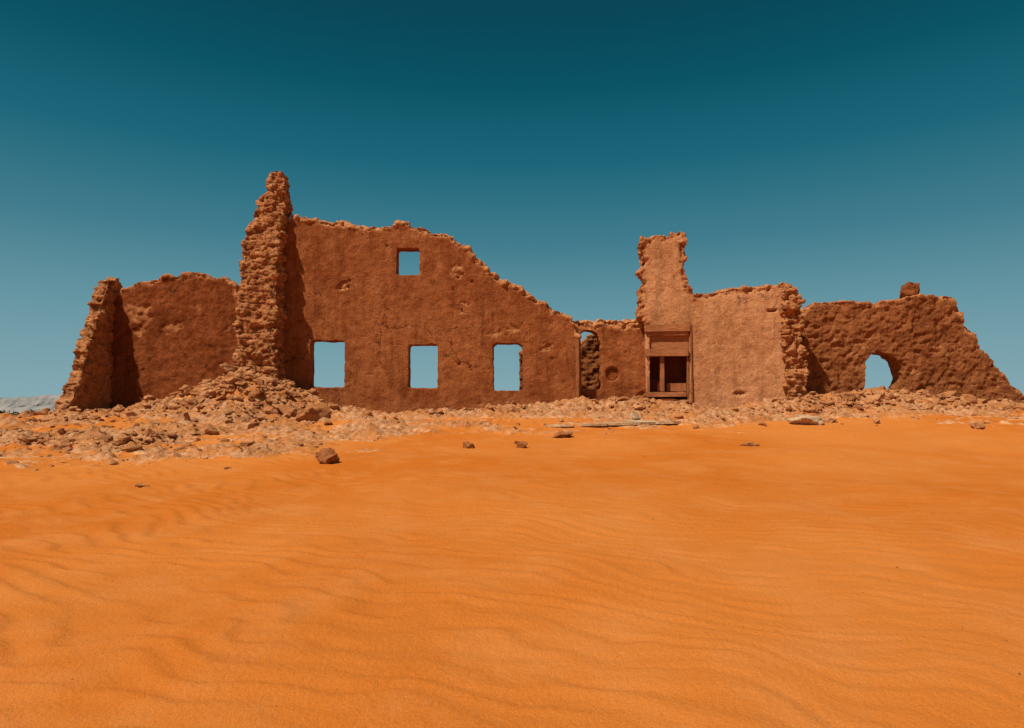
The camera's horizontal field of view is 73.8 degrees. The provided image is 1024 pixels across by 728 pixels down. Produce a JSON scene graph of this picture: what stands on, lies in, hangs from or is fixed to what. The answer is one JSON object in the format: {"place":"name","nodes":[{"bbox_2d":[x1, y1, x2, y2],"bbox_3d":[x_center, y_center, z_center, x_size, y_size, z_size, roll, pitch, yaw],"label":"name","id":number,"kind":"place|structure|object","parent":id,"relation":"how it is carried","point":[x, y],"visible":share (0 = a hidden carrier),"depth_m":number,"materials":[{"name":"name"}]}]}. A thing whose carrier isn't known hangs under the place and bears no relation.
{"place":"outdoors","nodes":[
{"label":"outdoors","id":0,"kind":"place"},
{"bbox_2d":[0,395,59,413],"bbox_3d":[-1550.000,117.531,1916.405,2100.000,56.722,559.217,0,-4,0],"label":"hills","id":1,"kind":"structure","parent":0,"point":[22,404],"depth_m":1772.75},
{"bbox_2d":[0,368,1023,727],"bbox_3d":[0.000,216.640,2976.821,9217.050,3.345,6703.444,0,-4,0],"label":"ground","id":2,"kind":"structure","parent":0,"point":[176,590],"depth_m":5.87,"materials":[{"name":"orange sand"}]},
{"bbox_2d":[0,409,42,415],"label":"distant shrubs","id":3,"kind":"object","parent":2,"relation":"on","point":[4,411],"visible":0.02,"depth_m":70.40,"materials":[{"name":"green plant"}]},
{"bbox_2d":[53,277,122,410],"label":"cross wall","id":4,"kind":"structure","parent":2,"relation":"on","point":[87,385],"depth_m":20.91,"materials":[{"name":"brown stone"}]},
{"bbox_2d":[68,428,112,442],"bbox_3d":[-9.409,1.665,15.320,1.176,0.447,0.682,-3,-5,31],"label":"rock","id":5,"kind":"object","parent":2,"relation":"on","point":[96,434],"visible":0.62,"depth_m":15.16,"materials":[{"name":"stone"}]},
{"bbox_2d":[112,436,131,444],"bbox_3d":[-8.210,1.623,14.440,0.367,0.198,0.270,0,-4,0],"label":"rock","id":6,"kind":"object","parent":2,"relation":"on","point":[121,441],"visible":0.98,"depth_m":14.34,"materials":[{"name":"stone"}]},
{"bbox_2d":[135,483,147,486],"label":"rock","id":7,"kind":"object","parent":2,"relation":"on","point":[139,485],"visible":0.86,"depth_m":10.14,"materials":[{"name":"stone"}]},
{"bbox_2d":[110,271,238,408],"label":"side wall","id":8,"kind":"structure","parent":2,"relation":"on","point":[172,333],"depth_m":21.73,"materials":[{"name":"brown stone"}]},
{"bbox_2d":[204,426,218,434],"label":"rock","id":9,"kind":"object","parent":2,"relation":"on","point":[211,430],"visible":0.97,"depth_m":15.85,"materials":[{"name":"stone"}]},
{"bbox_2d":[232,170,292,379],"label":"tall cross wall","id":10,"kind":"structure","parent":2,"relation":"on","point":[259,324],"depth_m":20.80,"materials":[{"name":"brown stone"}]},
{"bbox_2d":[260,395,283,413],"bbox_3d":[-6.727,1.148,19.119,0.689,0.574,0.527,0,-4,0],"label":"rock","id":11,"kind":"object","parent":2,"relation":"on","point":[275,400],"visible":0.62,"depth_m":18.94,"materials":[{"name":"stone"}]},
{"bbox_2d":[278,402,302,416],"bbox_3d":[-6.094,1.320,18.818,0.616,0.530,0.555,-3,-5,32],"label":"rock","id":12,"kind":"object","parent":2,"relation":"on","point":[290,409],"visible":0.62,"depth_m":18.71,"materials":[{"name":"stone"}]},
{"bbox_2d":[296,404,331,420],"bbox_3d":[-5.398,1.428,18.541,0.888,0.696,0.643,2,-5,-29],"label":"rock","id":13,"kind":"object","parent":2,"relation":"on","point":[314,412],"visible":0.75,"depth_m":18.37,"materials":[{"name":"stone"}]},
{"bbox_2d":[317,448,339,463],"bbox_3d":[-3.337,1.710,12.394,0.396,0.380,0.316,0,-4,0],"label":"rock","id":14,"kind":"object","parent":2,"relation":"on","point":[328,455],"visible":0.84,"depth_m":12.37,"materials":[{"name":"stone"}]},
{"bbox_2d":[281,214,581,413],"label":"wall","id":15,"kind":"structure","parent":2,"relation":"on","point":[464,309],"depth_m":21.46,"materials":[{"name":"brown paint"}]},
{"bbox_2d":[463,441,474,448],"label":"rock","id":16,"kind":"object","parent":2,"relation":"on","point":[466,444],"visible":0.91,"depth_m":14.56,"materials":[{"name":"stone"}]},
{"bbox_2d":[0,363,1023,470],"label":"rubble","id":17,"kind":"object","parent":2,"relation":"on","point":[235,378],"visible":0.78,"depth_m":19.32,"materials":[{"name":"stone"}]},
{"bbox_2d":[516,441,526,447],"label":"rock","id":18,"kind":"object","parent":2,"relation":"on","point":[522,444],"visible":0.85,"depth_m":14.51,"materials":[{"name":"stone"}]},
{"bbox_2d":[56,432,1019,726],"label":"pebbles","id":19,"kind":"object","parent":2,"relation":"on","point":[652,518],"visible":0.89,"depth_m":5.95,"materials":[{"name":"stone"}]},
{"bbox_2d":[518,334,599,390],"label":"wall","id":20,"kind":"structure","parent":2,"relation":"on","point":[590,358],"depth_m":24.76,"materials":[{"name":"brown stone"}]},
{"bbox_2d":[552,430,572,437],"bbox_3d":[1.203,1.691,16.336,0.522,0.201,0.344,0,-4,0],"label":"rock","id":21,"kind":"object","parent":2,"relation":"on","point":[560,434],"visible":1,"depth_m":16.25,"materials":[{"name":"stone"}]},
{"bbox_2d":[575,339,578,397],"bbox_3d":[2.045,0.349,21.320,0.119,2.249,0.091,0,-4,0],"label":"wall post","id":22,"kind":"object","parent":2,"relation":"on","point":[577,365],"depth_m":21.30,"materials":[{"name":"brown wood"}]},
{"bbox_2d":[571,319,645,399],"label":"recessed wall","id":23,"kind":"structure","parent":2,"relation":"on","point":[622,347],"depth_m":21.92,"materials":[{"name":"brown paint"}]},
{"bbox_2d":[606,369,617,380],"bbox_3d":[3.210,0.346,21.985,0.409,0.409,0.145,0,-4,0],"label":"round vent","id":24,"kind":"object","parent":23,"relation":"attached to","point":[610,379],"visible":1,"depth_m":21.93,"materials":[{"name":"brown"}]},
{"bbox_2d":[545,411,680,426],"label":"broken slabs","id":25,"kind":"structure","parent":2,"relation":"on","point":[635,417],"depth_m":18.13,"materials":[{"name":"beige stone"}]},
{"bbox_2d":[690,323,692,400],"bbox_3d":[5.634,0.125,21.446,0.055,2.819,0.167,-1,-4,7],"label":"post","id":26,"kind":"object","parent":2,"relation":"on","point":[691,361],"visible":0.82,"depth_m":21.39,"materials":[{"name":"brown wood"}]},
{"bbox_2d":[635,231,788,407],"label":"front wall and tower","id":27,"kind":"structure","parent":2,"relation":"on","point":[737,353],"depth_m":21.38,"materials":[{"name":"paint"}]},
{"bbox_2d":[647,364,649,398],"bbox_3d":[4.323,0.602,21.633,0.098,1.692,0.170,-1,-4,7],"label":"jamb","id":28,"kind":"object","parent":27,"relation":"attached to","point":[648,383],"visible":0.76,"depth_m":21.55,"materials":[{"name":"brown wood"}]},
{"bbox_2d":[646,392,686,396],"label":"sill","id":29,"kind":"structure","parent":27,"relation":"on","point":[665,394],"depth_m":21.42,"materials":[{"name":"brown wood"}]},
{"bbox_2d":[659,357,664,391],"bbox_3d":[4.767,0.323,21.689,0.142,1.123,0.270,-1,-4,7],"label":"mullion","id":30,"kind":"object","parent":29,"relation":"on","point":[662,375],"visible":1,"depth_m":21.56,"materials":[{"name":"brown wood"}]},
{"bbox_2d":[666,383,685,390],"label":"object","id":31,"kind":"object","parent":29,"relation":"on","point":[675,386],"visible":1,"depth_m":21.74,"materials":[{"name":"brown wood"}]},
{"bbox_2d":[645,349,688,356],"bbox_3d":[4.892,-0.354,21.576,1.335,0.244,0.241,-1,-4,7],"label":"transom rail","id":32,"kind":"object","parent":27,"relation":"attached to","point":[666,352],"visible":1,"depth_m":21.48,"materials":[{"name":"brown wood"}]},
{"bbox_2d":[644,324,689,331],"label":"lintel top","id":33,"kind":"structure","parent":27,"relation":"attached to","point":[670,328],"depth_m":21.50,"materials":[{"name":"brown wood"}]},
{"bbox_2d":[647,332,688,335],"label":"lintel","id":34,"kind":"structure","parent":27,"relation":"attached to","point":[667,333],"depth_m":21.56,"materials":[{"name":"brown wood"}]},
{"bbox_2d":[650,336,688,398],"bbox_3d":[5.052,0.038,21.792,1.852,2.992,0.440,-1,-4,7],"label":"wooden door","id":35,"kind":"structure","parent":27,"relation":"attached to","point":[675,369],"depth_m":21.86,"materials":[{"name":"brown wood"}]},
{"bbox_2d":[686,356,688,399],"bbox_3d":[5.536,0.600,21.483,0.067,1.678,0.170,-1,-4,7],"label":"jamb","id":36,"kind":"object","parent":27,"relation":"attached to","point":[687,362],"visible":0.72,"depth_m":21.43,"materials":[{"name":"brown wood"}]},
{"bbox_2d":[740,442,759,445],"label":"rock","id":37,"kind":"object","parent":2,"relation":"on","point":[750,444],"visible":0.91,"depth_m":14.80,"materials":[{"name":"stone"}]},
{"bbox_2d":[778,283,810,396],"bbox_3d":[8.764,0.080,21.595,1.030,5.190,1.690,0,-4,0],"label":"broken corner","id":38,"kind":"object","parent":2,"relation":"on","point":[794,355],"visible":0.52,"depth_m":20.98,"materials":[{"name":"brown stone"}]},
{"bbox_2d":[787,414,823,424],"bbox_3d":[7.945,1.562,18.568,1.023,0.389,0.806,0,-4,0],"label":"rock","id":39,"kind":"object","parent":2,"relation":"on","point":[807,419],"visible":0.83,"depth_m":18.32,"materials":[{"name":"beige stone"}]},
{"bbox_2d":[822,416,836,422],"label":"rock","id":40,"kind":"object","parent":2,"relation":"on","point":[827,419],"visible":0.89,"depth_m":18.73,"materials":[{"name":"stone"}]},
{"bbox_2d":[800,293,1023,403],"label":"archway wall","id":41,"kind":"structure","parent":2,"relation":"on","point":[920,341],"depth_m":22.12,"materials":[{"name":"brown stone"}]},
{"bbox_2d":[899,282,919,298],"bbox_3d":[13.194,-2.353,22.661,0.632,0.654,0.757,-2,-5,26],"label":"loose block","id":42,"kind":"object","parent":41,"relation":"on","point":[909,288],"depth_m":22.39,"materials":[{"name":"brown stone"}]},
{"bbox_2d":[969,422,985,428],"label":"rock","id":43,"kind":"object","parent":2,"relation":"on","point":[977,425],"visible":0.93,"depth_m":17.39,"materials":[{"name":"stone"}]},
{"bbox_2d":[0,0,1023,397],"label":"sky","id":44,"kind":"structure","parent":0,"point":[831,150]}
]}

